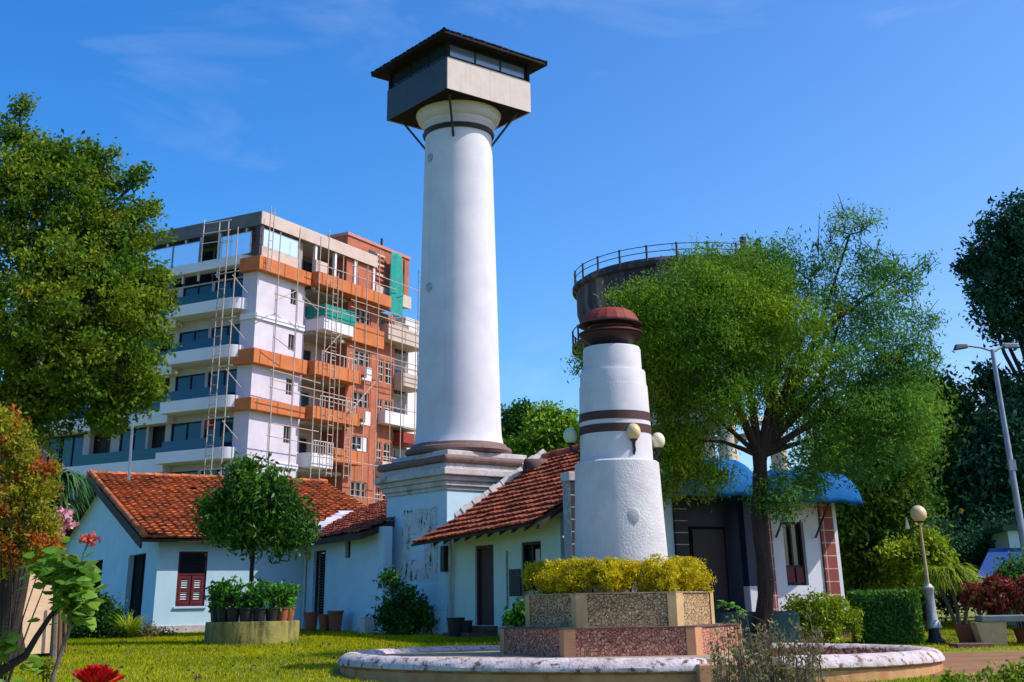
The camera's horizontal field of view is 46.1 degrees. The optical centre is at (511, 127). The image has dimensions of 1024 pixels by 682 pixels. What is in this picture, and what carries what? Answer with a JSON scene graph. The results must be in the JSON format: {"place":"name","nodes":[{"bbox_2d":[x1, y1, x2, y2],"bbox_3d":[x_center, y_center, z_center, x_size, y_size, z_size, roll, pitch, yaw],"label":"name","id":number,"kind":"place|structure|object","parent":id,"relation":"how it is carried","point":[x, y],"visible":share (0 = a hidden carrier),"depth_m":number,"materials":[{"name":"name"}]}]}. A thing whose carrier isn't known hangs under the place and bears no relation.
{"place":"outdoors","nodes":[
{"label":"outdoors","id":0,"kind":"place"},
{"bbox_2d":[54,484,79,541],"bbox_3d":[-9.119,7.749,24.367,0.606,1.221,0.630,-5,-22,9],"label":"pink blossom","id":1,"kind":"object","parent":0,"point":[65,513],"visible":0.64,"depth_m":24.33,"materials":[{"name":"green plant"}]},
{"bbox_2d":[106,610,158,636],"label":"spiky grass","id":2,"kind":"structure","parent":0,"point":[129,627],"depth_m":37.14,"materials":[{"name":"green plant"}]},
{"bbox_2d":[0,0,1023,587],"label":"sky","id":3,"kind":"structure","parent":0,"point":[649,122],"materials":[{"name":"blue"}]},
{"bbox_2d":[2,598,1023,681],"bbox_3d":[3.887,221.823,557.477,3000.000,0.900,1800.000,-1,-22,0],"label":"ground","id":4,"kind":"structure","parent":0,"point":[336,671],"depth_m":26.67,"materials":[{"name":"plant"}]},
{"bbox_2d":[0,399,70,681],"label":"orange croton","id":5,"kind":"object","parent":4,"relation":"on","point":[19,495],"visible":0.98,"depth_m":22.83,"materials":[{"name":"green plant"}]},
{"bbox_2d":[22,554,77,657],"bbox_3d":[-12.159,11.449,28.651,3.286,2.422,1.350,-1,-22,0],"label":"board hut","id":6,"kind":"object","parent":4,"relation":"on","point":[42,647],"visible":0.18,"depth_m":28.54,"materials":[{"name":"brown wood"}]},
{"bbox_2d":[37,656,62,681],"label":"russet shrub","id":7,"kind":"object","parent":4,"relation":"on","point":[47,667],"visible":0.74,"depth_m":20.08,"materials":[{"name":"green plant"}]},
{"bbox_2d":[0,531,107,681],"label":"hibiscus bush","id":8,"kind":"object","parent":4,"relation":"on","point":[71,580],"visible":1,"depth_m":5.18,"materials":[{"name":"green plant"}]},
{"bbox_2d":[26,465,101,662],"bbox_3d":[-9.788,9.300,25.405,1.888,4.177,1.985,-1,-22,0],"label":"dragon tree","id":9,"kind":"object","parent":4,"relation":"on","point":[72,480],"visible":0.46,"depth_m":25.68,"materials":[{"name":"green plant"}]},
{"bbox_2d":[0,92,181,662],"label":"broadleaf tree","id":10,"kind":"object","parent":4,"relation":"on","point":[129,301],"visible":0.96,"depth_m":29.69,"materials":[{"name":"green plant"}]},
{"bbox_2d":[72,663,124,681],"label":"red flower","id":11,"kind":"object","parent":4,"relation":"on","point":[96,673],"visible":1,"depth_m":3.53,"materials":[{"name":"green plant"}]},
{"bbox_2d":[67,589,137,638],"bbox_3d":[-13.146,15.641,37.952,2.996,2.137,2.055,-1,-22,0],"label":"dark bush","id":12,"kind":"object","parent":4,"relation":"on","point":[104,626],"visible":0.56,"depth_m":37.74,"materials":[{"name":"green plant"}]},
{"bbox_2d":[122,621,186,637],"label":"dry shrub","id":13,"kind":"object","parent":4,"relation":"on","point":[148,631],"visible":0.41,"depth_m":37.92,"materials":[{"name":"brown plant"}]},
{"bbox_2d":[0,211,418,567],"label":"apartment block","id":14,"kind":"structure","parent":4,"relation":"on","point":[170,438],"depth_m":81.31,"materials":[{"name":"white paint"}]},
{"bbox_2d":[35,437,61,465],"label":"window","id":15,"kind":"structure","parent":14,"relation":"in","point":[48,458],"depth_m":84.10,"materials":[{"name":"blue glass"}]},
{"bbox_2d":[59,434,83,466],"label":"window","id":16,"kind":"structure","parent":14,"relation":"in","point":[75,446],"depth_m":83.09,"materials":[{"name":"blue glass"}]},
{"bbox_2d":[119,427,146,450],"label":"window","id":17,"kind":"structure","parent":14,"relation":"in","point":[139,439],"depth_m":80.65,"materials":[{"name":"blue glass"}]},
{"bbox_2d":[171,421,201,440],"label":"window","id":18,"kind":"structure","parent":14,"relation":"in","point":[189,430],"depth_m":78.66,"materials":[{"name":"blue glass"}]},
{"bbox_2d":[175,373,204,390],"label":"window","id":19,"kind":"structure","parent":14,"relation":"in","point":[194,381],"depth_m":79.83,"materials":[{"name":"blue glass"}]},
{"bbox_2d":[179,329,208,341],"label":"window","id":20,"kind":"structure","parent":14,"relation":"in","point":[198,334],"depth_m":80.96,"materials":[{"name":"blue glass"}]},
{"bbox_2d":[183,283,211,295],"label":"window","id":21,"kind":"structure","parent":14,"relation":"in","point":[205,288],"depth_m":82.12,"materials":[{"name":"blue glass"}]},
{"bbox_2d":[185,251,212,285],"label":"terrace window","id":22,"kind":"structure","parent":14,"relation":"in","point":[204,278],"depth_m":85.10,"materials":[{"name":"black glass"}]},
{"bbox_2d":[201,219,231,264],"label":"roof scaffold","id":23,"kind":"object","parent":14,"relation":"on","point":[203,233],"visible":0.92,"depth_m":81.34,"materials":[{"name":"grey metal"}]},
{"bbox_2d":[204,417,233,446],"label":"window","id":24,"kind":"structure","parent":14,"relation":"in","point":[219,425],"depth_m":77.20,"materials":[{"name":"blue glass"}]},
{"bbox_2d":[208,369,236,394],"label":"window","id":25,"kind":"structure","parent":14,"relation":"in","point":[222,380],"depth_m":78.43,"materials":[{"name":"blue glass"}]},
{"bbox_2d":[213,250,238,280],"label":"terrace window","id":26,"kind":"structure","parent":14,"relation":"in","point":[228,275],"depth_m":83.82,"materials":[{"name":"glass"}]},
{"bbox_2d":[212,324,239,344],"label":"window","id":27,"kind":"structure","parent":14,"relation":"in","point":[225,329],"depth_m":79.53,"materials":[{"name":"blue glass"}]},
{"bbox_2d":[215,278,242,296],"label":"window","id":28,"kind":"structure","parent":14,"relation":"in","point":[229,284],"depth_m":80.69,"materials":[{"name":"blue glass"}]},
{"bbox_2d":[298,436,307,468],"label":"balcony door","id":29,"kind":"structure","parent":14,"relation":"in","point":[302,448],"depth_m":82.76,"materials":[{"name":"black glass"}]},
{"bbox_2d":[300,391,309,420],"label":"balcony door","id":30,"kind":"structure","parent":14,"relation":"in","point":[304,399],"depth_m":83.90,"materials":[{"name":"teal glass"}]},
{"bbox_2d":[302,260,311,289],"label":"terrace window","id":31,"kind":"structure","parent":14,"relation":"in","point":[306,266],"depth_m":88.08,"materials":[{"name":"black glass"}]},
{"bbox_2d":[350,481,365,497],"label":"window","id":32,"kind":"structure","parent":14,"relation":"in","point":[355,486],"depth_m":84.33,"materials":[{"name":"white glass"}]},
{"bbox_2d":[352,435,366,452],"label":"window","id":33,"kind":"structure","parent":14,"relation":"in","point":[355,439],"depth_m":85.20,"materials":[{"name":"white glass"}]},
{"bbox_2d":[353,391,367,407],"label":"window","id":34,"kind":"structure","parent":14,"relation":"in","point":[357,395],"depth_m":86.61,"materials":[{"name":"white glass"}]},
{"bbox_2d":[355,350,368,366],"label":"window","id":35,"kind":"structure","parent":14,"relation":"in","point":[360,360],"depth_m":87.69,"materials":[{"name":"white glass"}]},
{"bbox_2d":[356,307,369,324],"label":"window","id":36,"kind":"structure","parent":14,"relation":"in","point":[361,314],"depth_m":88.83,"materials":[{"name":"white glass"}]},
{"bbox_2d":[385,361,391,384],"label":"window","id":37,"kind":"structure","parent":14,"relation":"in","point":[387,375],"depth_m":90.68,"materials":[{"name":"white glass"}]},
{"bbox_2d":[389,251,402,316],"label":"safety net","id":38,"kind":"object","parent":14,"relation":"hanging from","point":[396,271],"visible":0.96,"depth_m":92.11,"materials":[{"name":"teal fabric"}]},
{"bbox_2d":[394,367,405,397],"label":"window","id":39,"kind":"structure","parent":14,"relation":"in","point":[396,370],"depth_m":92.78,"materials":[{"name":"white glass"}]},
{"bbox_2d":[22,630,418,681],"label":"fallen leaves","id":40,"kind":"object","parent":4,"relation":"on","point":[250,669],"visible":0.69,"depth_m":28.65,"materials":[{"name":"plant"}]},
{"bbox_2d":[52,469,394,633],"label":"keeper house","id":41,"kind":"structure","parent":4,"relation":"on","point":[154,561],"depth_m":43.08,"materials":[{"name":"white paint"}]},
{"bbox_2d":[127,418,134,480],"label":"antenna pole","id":42,"kind":"object","parent":41,"relation":"on","point":[130,452],"visible":0.87,"depth_m":43.30,"materials":[{"name":"grey metal"}]},
{"bbox_2d":[129,554,145,621],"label":"door","id":43,"kind":"structure","parent":41,"relation":"in","point":[139,560],"depth_m":44.16,"materials":[{"name":"black wood"}]},
{"bbox_2d":[175,551,207,606],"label":"window","id":44,"kind":"structure","parent":41,"relation":"in","point":[191,577],"depth_m":41.92,"materials":[{"name":"red wood"}]},
{"bbox_2d":[314,550,325,613],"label":"window","id":45,"kind":"structure","parent":41,"relation":"in","point":[322,559],"depth_m":42.93,"materials":[{"name":"black paint"}]},
{"bbox_2d":[200,227,247,474],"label":"scaffold tower","id":46,"kind":"structure","parent":4,"relation":"on","point":[215,404],"depth_m":76.42,"materials":[{"name":"grey metal"}]},
{"bbox_2d":[204,620,299,644],"bbox_3d":[-7.169,14.063,33.202,2.560,0.840,2.560,-1,-22,0],"label":"ring planter","id":47,"kind":"object","parent":4,"relation":"on","point":[240,633],"visible":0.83,"depth_m":32.23,"materials":[{"name":"concrete"}]},
{"bbox_2d":[204,579,233,621],"bbox_3d":[-8.053,12.989,33.087,0.786,1.102,0.687,-1,-22,0],"label":"potted plant","id":48,"kind":"object","parent":47,"relation":"on","point":[212,610],"visible":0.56,"depth_m":32.98,"materials":[{"name":"green plant"}]},
{"bbox_2d":[213,576,235,621],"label":"potted plant","id":49,"kind":"object","parent":47,"relation":"on","point":[222,610],"visible":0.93,"depth_m":32.67,"materials":[{"name":"green plant"}]},
{"bbox_2d":[219,575,244,621],"bbox_3d":[-7.601,12.790,32.749,0.772,1.208,0.715,-1,-22,0],"label":"potted plant","id":50,"kind":"object","parent":47,"relation":"on","point":[233,614],"visible":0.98,"depth_m":32.58,"materials":[{"name":"green plant"}]},
{"bbox_2d":[235,580,261,621],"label":"potted plant","id":51,"kind":"object","parent":47,"relation":"on","point":[245,607],"visible":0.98,"depth_m":32.48,"materials":[{"name":"green plant"}]},
{"bbox_2d":[187,451,322,621],"bbox_3d":[-7.325,11.660,34.136,3.904,4.873,2.593,-1,-22,0],"label":"mango tree","id":52,"kind":"object","parent":47,"relation":"in","point":[249,510],"visible":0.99,"depth_m":34.06,"materials":[{"name":"green plant"}]},
{"bbox_2d":[248,578,272,620],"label":"potted plant","id":53,"kind":"object","parent":47,"relation":"on","point":[259,612],"visible":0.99,"depth_m":32.56,"materials":[{"name":"green plant"}]},
{"bbox_2d":[261,580,287,620],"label":"potted plant","id":54,"kind":"object","parent":47,"relation":"on","point":[271,613],"visible":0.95,"depth_m":32.75,"materials":[{"name":"green plant"}]},
{"bbox_2d":[273,579,296,620],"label":"potted plant","id":55,"kind":"object","parent":47,"relation":"on","point":[285,601],"visible":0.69,"depth_m":32.99,"materials":[{"name":"green plant"}]},
{"bbox_2d":[281,581,305,620],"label":"potted plant","id":56,"kind":"object","parent":47,"relation":"on","point":[290,616],"visible":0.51,"depth_m":33.33,"materials":[{"name":"green plant"}]},
{"bbox_2d":[304,612,318,631],"bbox_3d":[-6.672,16.438,40.002,0.518,0.640,0.513,-1,-22,0],"label":"terracotta pot","id":57,"kind":"object","parent":4,"relation":"on","point":[311,619],"visible":0.91,"depth_m":39.87,"materials":[{"name":"brown ceramic"}]},
{"bbox_2d":[318,614,328,631],"bbox_3d":[-6.180,16.357,39.708,0.475,0.570,0.470,-1,-22,0],"label":"terracotta pot","id":58,"kind":"object","parent":4,"relation":"on","point":[323,622],"visible":0.74,"depth_m":39.58,"materials":[{"name":"brown ceramic"}]},
{"bbox_2d":[327,611,343,632],"bbox_3d":[-5.789,16.193,39.447,0.562,0.680,0.556,-1,-22,0],"label":"terracotta pot","id":59,"kind":"object","parent":4,"relation":"on","point":[335,620],"visible":0.9,"depth_m":39.30,"materials":[{"name":"brown ceramic"}]},
{"bbox_2d":[266,206,419,502],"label":"scaffolding","id":60,"kind":"object","parent":4,"relation":"on","point":[334,394],"visible":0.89,"depth_m":82.13,"materials":[{"name":"metal"}]},
{"bbox_2d":[357,616,375,633],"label":"kerb block","id":61,"kind":"structure","parent":4,"relation":"on","point":[365,624],"depth_m":37.98,"materials":[{"name":"white concrete"}]},
{"bbox_2d":[365,565,439,634],"bbox_3d":[-3.253,14.600,36.363,2.404,2.634,1.661,-1,-22,0],"label":"tall shrub","id":62,"kind":"object","parent":4,"relation":"on","point":[403,611],"visible":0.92,"depth_m":36.21,"materials":[{"name":"green plant"}]},
{"bbox_2d":[395,317,418,448],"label":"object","id":63,"kind":"object","parent":4,"relation":"on","point":[411,396],"visible":0.1,"depth_m":95.72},
{"bbox_2d":[446,617,464,637],"bbox_3d":[-1.577,14.053,33.812,0.530,0.550,0.530,-1,-22,0],"label":"black bucket","id":64,"kind":"object","parent":4,"relation":"on","point":[454,624],"visible":0.92,"depth_m":33.65,"materials":[{"name":"black plastic"}]},
{"bbox_2d":[371,27,547,634],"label":"lighthouse","id":65,"kind":"object","parent":4,"relation":"on","point":[458,98],"visible":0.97,"depth_m":41.25,"materials":[{"name":"white paint"}]},
{"bbox_2d":[462,620,472,632],"bbox_3d":[-1.298,14.086,33.797,0.403,0.470,0.403,-1,-22,0],"label":"black bucket","id":66,"kind":"object","parent":4,"relation":"on","point":[466,626],"visible":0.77,"depth_m":33.68,"materials":[{"name":"black plastic"}]},
{"bbox_2d":[497,598,525,626],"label":"window shrub","id":67,"kind":"object","parent":4,"relation":"on","point":[516,619],"visible":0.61,"depth_m":30.08,"materials":[{"name":"green plant"}]},
{"bbox_2d":[500,396,537,443],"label":"distant tree","id":68,"kind":"object","parent":4,"relation":"on","point":[511,419],"visible":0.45,"depth_m":72.11,"materials":[{"name":"green plant"}]},
{"bbox_2d":[502,396,579,457],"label":"distant tree","id":69,"kind":"object","parent":4,"relation":"on","point":[547,426],"visible":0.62,"depth_m":67.83,"materials":[{"name":"green plant"}]},
{"bbox_2d":[411,423,751,637],"bbox_3d":[2.277,12.260,35.911,8.124,5.958,7.583,12,-25,-30],"label":"annex","id":70,"kind":"object","parent":4,"relation":"on","point":[496,537],"visible":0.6,"depth_m":34.88,"materials":[{"name":"white paint"}]},
{"bbox_2d":[477,545,493,624],"bbox_3d":[-0.694,13.265,34.936,0.140,2.170,1.040,12,-25,-30],"label":"door","id":71,"kind":"structure","parent":70,"relation":"in","point":[485,563],"depth_m":35.04,"materials":[{"name":"wood"}]},
{"bbox_2d":[509,541,540,595],"bbox_3d":[0.448,12.119,33.085,0.560,1.400,1.110,12,-25,-30],"label":"window","id":72,"kind":"structure","parent":70,"relation":"in","point":[531,550],"depth_m":33.18,"materials":[{"name":"black glass"}]},
{"bbox_2d":[338,643,944,681],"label":"round basin","id":73,"kind":"object","parent":4,"relation":"on","point":[849,662],"visible":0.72,"depth_m":21.29,"materials":[{"name":"white stone"}]},
{"bbox_2d":[500,591,742,656],"bbox_3d":[2.232,10.345,24.713,4.970,1.480,4.304,-1,-22,0],"label":"hexagonal planter","id":74,"kind":"object","parent":73,"relation":"on","point":[668,623],"visible":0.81,"depth_m":23.31,"materials":[{"name":"red stone"}]},
{"bbox_2d":[563,307,667,592],"bbox_3d":[2.251,6.911,26.072,1.968,6.064,1.968,17,-28,-39],"label":"lighthouse","id":75,"kind":"object","parent":74,"relation":"on","point":[619,512],"visible":0.98,"depth_m":25.42,"materials":[{"name":"white paint"}]},
{"bbox_2d":[518,553,717,594],"bbox_3d":[2.209,9.359,25.002,3.915,0.902,3.835,-12,-24,26],"label":"golden hedge","id":76,"kind":"object","parent":74,"relation":"on","point":[672,573],"visible":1,"depth_m":23.83,"materials":[{"name":"yellow plant"}]},
{"bbox_2d":[572,236,804,469],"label":"water tank","id":77,"kind":"object","parent":4,"relation":"on","point":[584,289],"visible":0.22,"depth_m":57.38,"materials":[{"name":"grey concrete"}]},
{"bbox_2d":[560,458,862,638],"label":"canopied building","id":78,"kind":"structure","parent":4,"relation":"on","point":[805,555],"depth_m":33.12,"materials":[{"name":"white paint"}]},
{"bbox_2d":[688,526,730,613],"bbox_3d":[5.377,12.020,32.712,1.150,2.250,0.078,9,-24,-23],"label":"door","id":79,"kind":"structure","parent":78,"relation":"in","point":[708,543],"depth_m":32.81,"materials":[{"name":"black wood"}]},
{"bbox_2d":[782,522,805,585],"bbox_3d":[7.806,11.867,33.547,0.720,1.670,0.140,9,-24,-23],"label":"window","id":80,"kind":"structure","parent":78,"relation":"in","point":[793,547],"depth_m":33.59,"materials":[{"name":"black paint"}]},
{"bbox_2d":[716,600,735,681],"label":"seedling","id":81,"kind":"object","parent":4,"relation":"on","point":[731,605],"visible":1,"depth_m":15.01,"materials":[{"name":"green plant"}]},
{"bbox_2d":[715,611,800,645],"bbox_3d":[5.757,11.772,28.211,1.900,0.800,0.600,3,-22,-9],"label":"planting trough","id":82,"kind":"object","parent":4,"relation":"on","point":[782,618],"visible":0.4,"depth_m":28.02,"materials":[{"name":"teal"}]},
{"bbox_2d":[560,194,959,647],"bbox_3d":[6.519,6.741,29.131,10.197,11.201,4.560,3,-22,-10],"label":"feathery tree","id":83,"kind":"object","parent":4,"relation":"on","point":[755,298],"visible":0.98,"depth_m":29.30,"materials":[{"name":"green plant"}]},
{"bbox_2d":[696,607,830,681],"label":"twiggy bush","id":84,"kind":"object","parent":4,"relation":"on","point":[779,671],"visible":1,"depth_m":14.04,"materials":[{"name":"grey plant"}]},
{"bbox_2d":[780,586,857,643],"bbox_3d":[7.245,11.749,28.871,2.186,1.430,1.174,-1,-22,0],"label":"round shrub","id":85,"kind":"object","parent":4,"relation":"on","point":[836,616],"visible":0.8,"depth_m":28.69,"materials":[{"name":"green plant"}]},
{"bbox_2d":[845,607,864,643],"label":"conical shrub","id":86,"kind":"object","parent":4,"relation":"on","point":[853,629],"visible":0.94,"depth_m":28.73,"materials":[{"name":"green plant"}]},
{"bbox_2d":[792,359,967,603],"bbox_3d":[11.120,11.319,37.349,5.650,8.355,5.900,-13,-25,28],"label":"shade tree","id":87,"kind":"object","parent":4,"relation":"on","point":[869,524],"visible":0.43,"depth_m":36.17,"materials":[{"name":"green plant"}]},
{"bbox_2d":[846,587,925,645],"bbox_3d":[9.179,12.038,29.578,1.763,1.415,1.628,-5,-22,11],"label":"clipped hedge","id":88,"kind":"object","parent":4,"relation":"on","point":[890,618],"visible":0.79,"depth_m":29.01,"materials":[{"name":"green plant"}]},
{"bbox_2d":[873,522,962,631],"bbox_3d":[11.737,12.881,34.612,2.458,3.105,1.642,-1,-22,0],"label":"yellow shrub","id":89,"kind":"object","parent":4,"relation":"on","point":[937,554],"visible":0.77,"depth_m":34.65,"materials":[{"name":"green plant"}]},
{"bbox_2d":[905,497,945,643],"bbox_3d":[10.286,11.014,29.984,0.557,3.472,0.516,-20,-28,39],"label":"garden lamp","id":90,"kind":"object","parent":4,"relation":"on","point":[918,514],"visible":0.98,"depth_m":29.70,"materials":[{"name":"black metal"}]},
{"bbox_2d":[841,506,1023,623],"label":"undergrowth","id":91,"kind":"object","parent":4,"relation":"on","point":[979,546],"visible":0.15,"depth_m":39.02,"materials":[{"name":"green plant"}]},
{"bbox_2d":[881,351,1010,620],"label":"shade tree","id":92,"kind":"object","parent":4,"relation":"on","point":[965,407],"visible":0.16,"depth_m":44.13,"materials":[{"name":"green plant"}]},
{"bbox_2d":[910,563,984,636],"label":"weeping grass","id":93,"kind":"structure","parent":4,"relation":"on","point":[940,577],"depth_m":30.52,"materials":[{"name":"green plant"}]},
{"bbox_2d":[939,667,978,681],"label":"sprig","id":94,"kind":"object","parent":4,"relation":"on","point":[946,677],"visible":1,"depth_m":9.98,"materials":[{"name":"green plant"}]},
{"bbox_2d":[955,624,976,642],"bbox_3d":[11.066,12.302,29.255,0.398,0.430,0.398,2,-22,-7],"label":"square pot","id":95,"kind":"object","parent":4,"relation":"on","point":[965,633],"visible":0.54,"depth_m":29.11,"materials":[{"name":"ceramic"}]},
{"bbox_2d":[948,642,994,647],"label":"paving slab","id":96,"kind":"structure","parent":4,"relation":"on","point":[972,645],"depth_m":27.84,"materials":[{"name":"grey concrete"}]},
{"bbox_2d":[932,385,1023,613],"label":"shade tree","id":97,"kind":"object","parent":4,"relation":"on","point":[989,471],"visible":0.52,"depth_m":42.48,"materials":[{"name":"green plant"}]},
{"bbox_2d":[949,187,1023,427],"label":"dark tree","id":98,"kind":"object","parent":4,"relation":"on","point":[996,266],"visible":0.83,"depth_m":46.40,"materials":[{"name":"green plant"}]},
{"bbox_2d":[953,343,1023,564],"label":"street lamp","id":99,"kind":"object","parent":4,"relation":"on","point":[1012,466],"visible":0.98,"depth_m":34.93,"materials":[{"name":"metal"}]},
{"bbox_2d":[957,572,1023,614],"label":"red coleus","id":100,"kind":"object","parent":4,"relation":"on","point":[988,595],"visible":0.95,"depth_m":29.21,"materials":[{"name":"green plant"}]},
{"bbox_2d":[970,615,1023,645],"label":"stone bench","id":101,"kind":"object","parent":4,"relation":"on","point":[989,628],"visible":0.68,"depth_m":28.36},
{"bbox_2d":[974,660,1020,681],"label":"sprig","id":102,"kind":"object","parent":4,"relation":"on","point":[991,676],"visible":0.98,"depth_m":9.98,"materials":[{"name":"green plant"}]},
{"bbox_2d":[977,525,1021,626],"bbox_3d":[16.250,13.758,36.829,5.200,3.000,4.200,-4,-22,7],"label":"kiosk","id":103,"kind":"object","parent":4,"relation":"on","point":[1006,537],"visible":0.31,"depth_m":36.83,"materials":[{"name":"blue"}]},
{"bbox_2d":[986,543,1023,621],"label":"leafy shrub","id":104,"kind":"object","parent":4,"relation":"on","point":[1013,572],"visible":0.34,"depth_m":32.66,"materials":[{"name":"green plant"}]},
{"bbox_2d":[1000,655,1023,681],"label":"sprig","id":105,"kind":"object","parent":4,"relation":"on","point":[1020,673],"visible":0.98,"depth_m":9.99,"materials":[{"name":"green plant"}]},
{"bbox_2d":[1001,574,1023,642],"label":"red coleus","id":106,"kind":"object","parent":4,"relation":"on","point":[1019,633],"visible":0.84,"depth_m":29.16,"materials":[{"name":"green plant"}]},
{"bbox_2d":[931,652,1023,681],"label":"path","id":107,"kind":"structure","parent":0,"point":[973,662],"depth_m":24.68,"materials":[{"name":"brown soil"}]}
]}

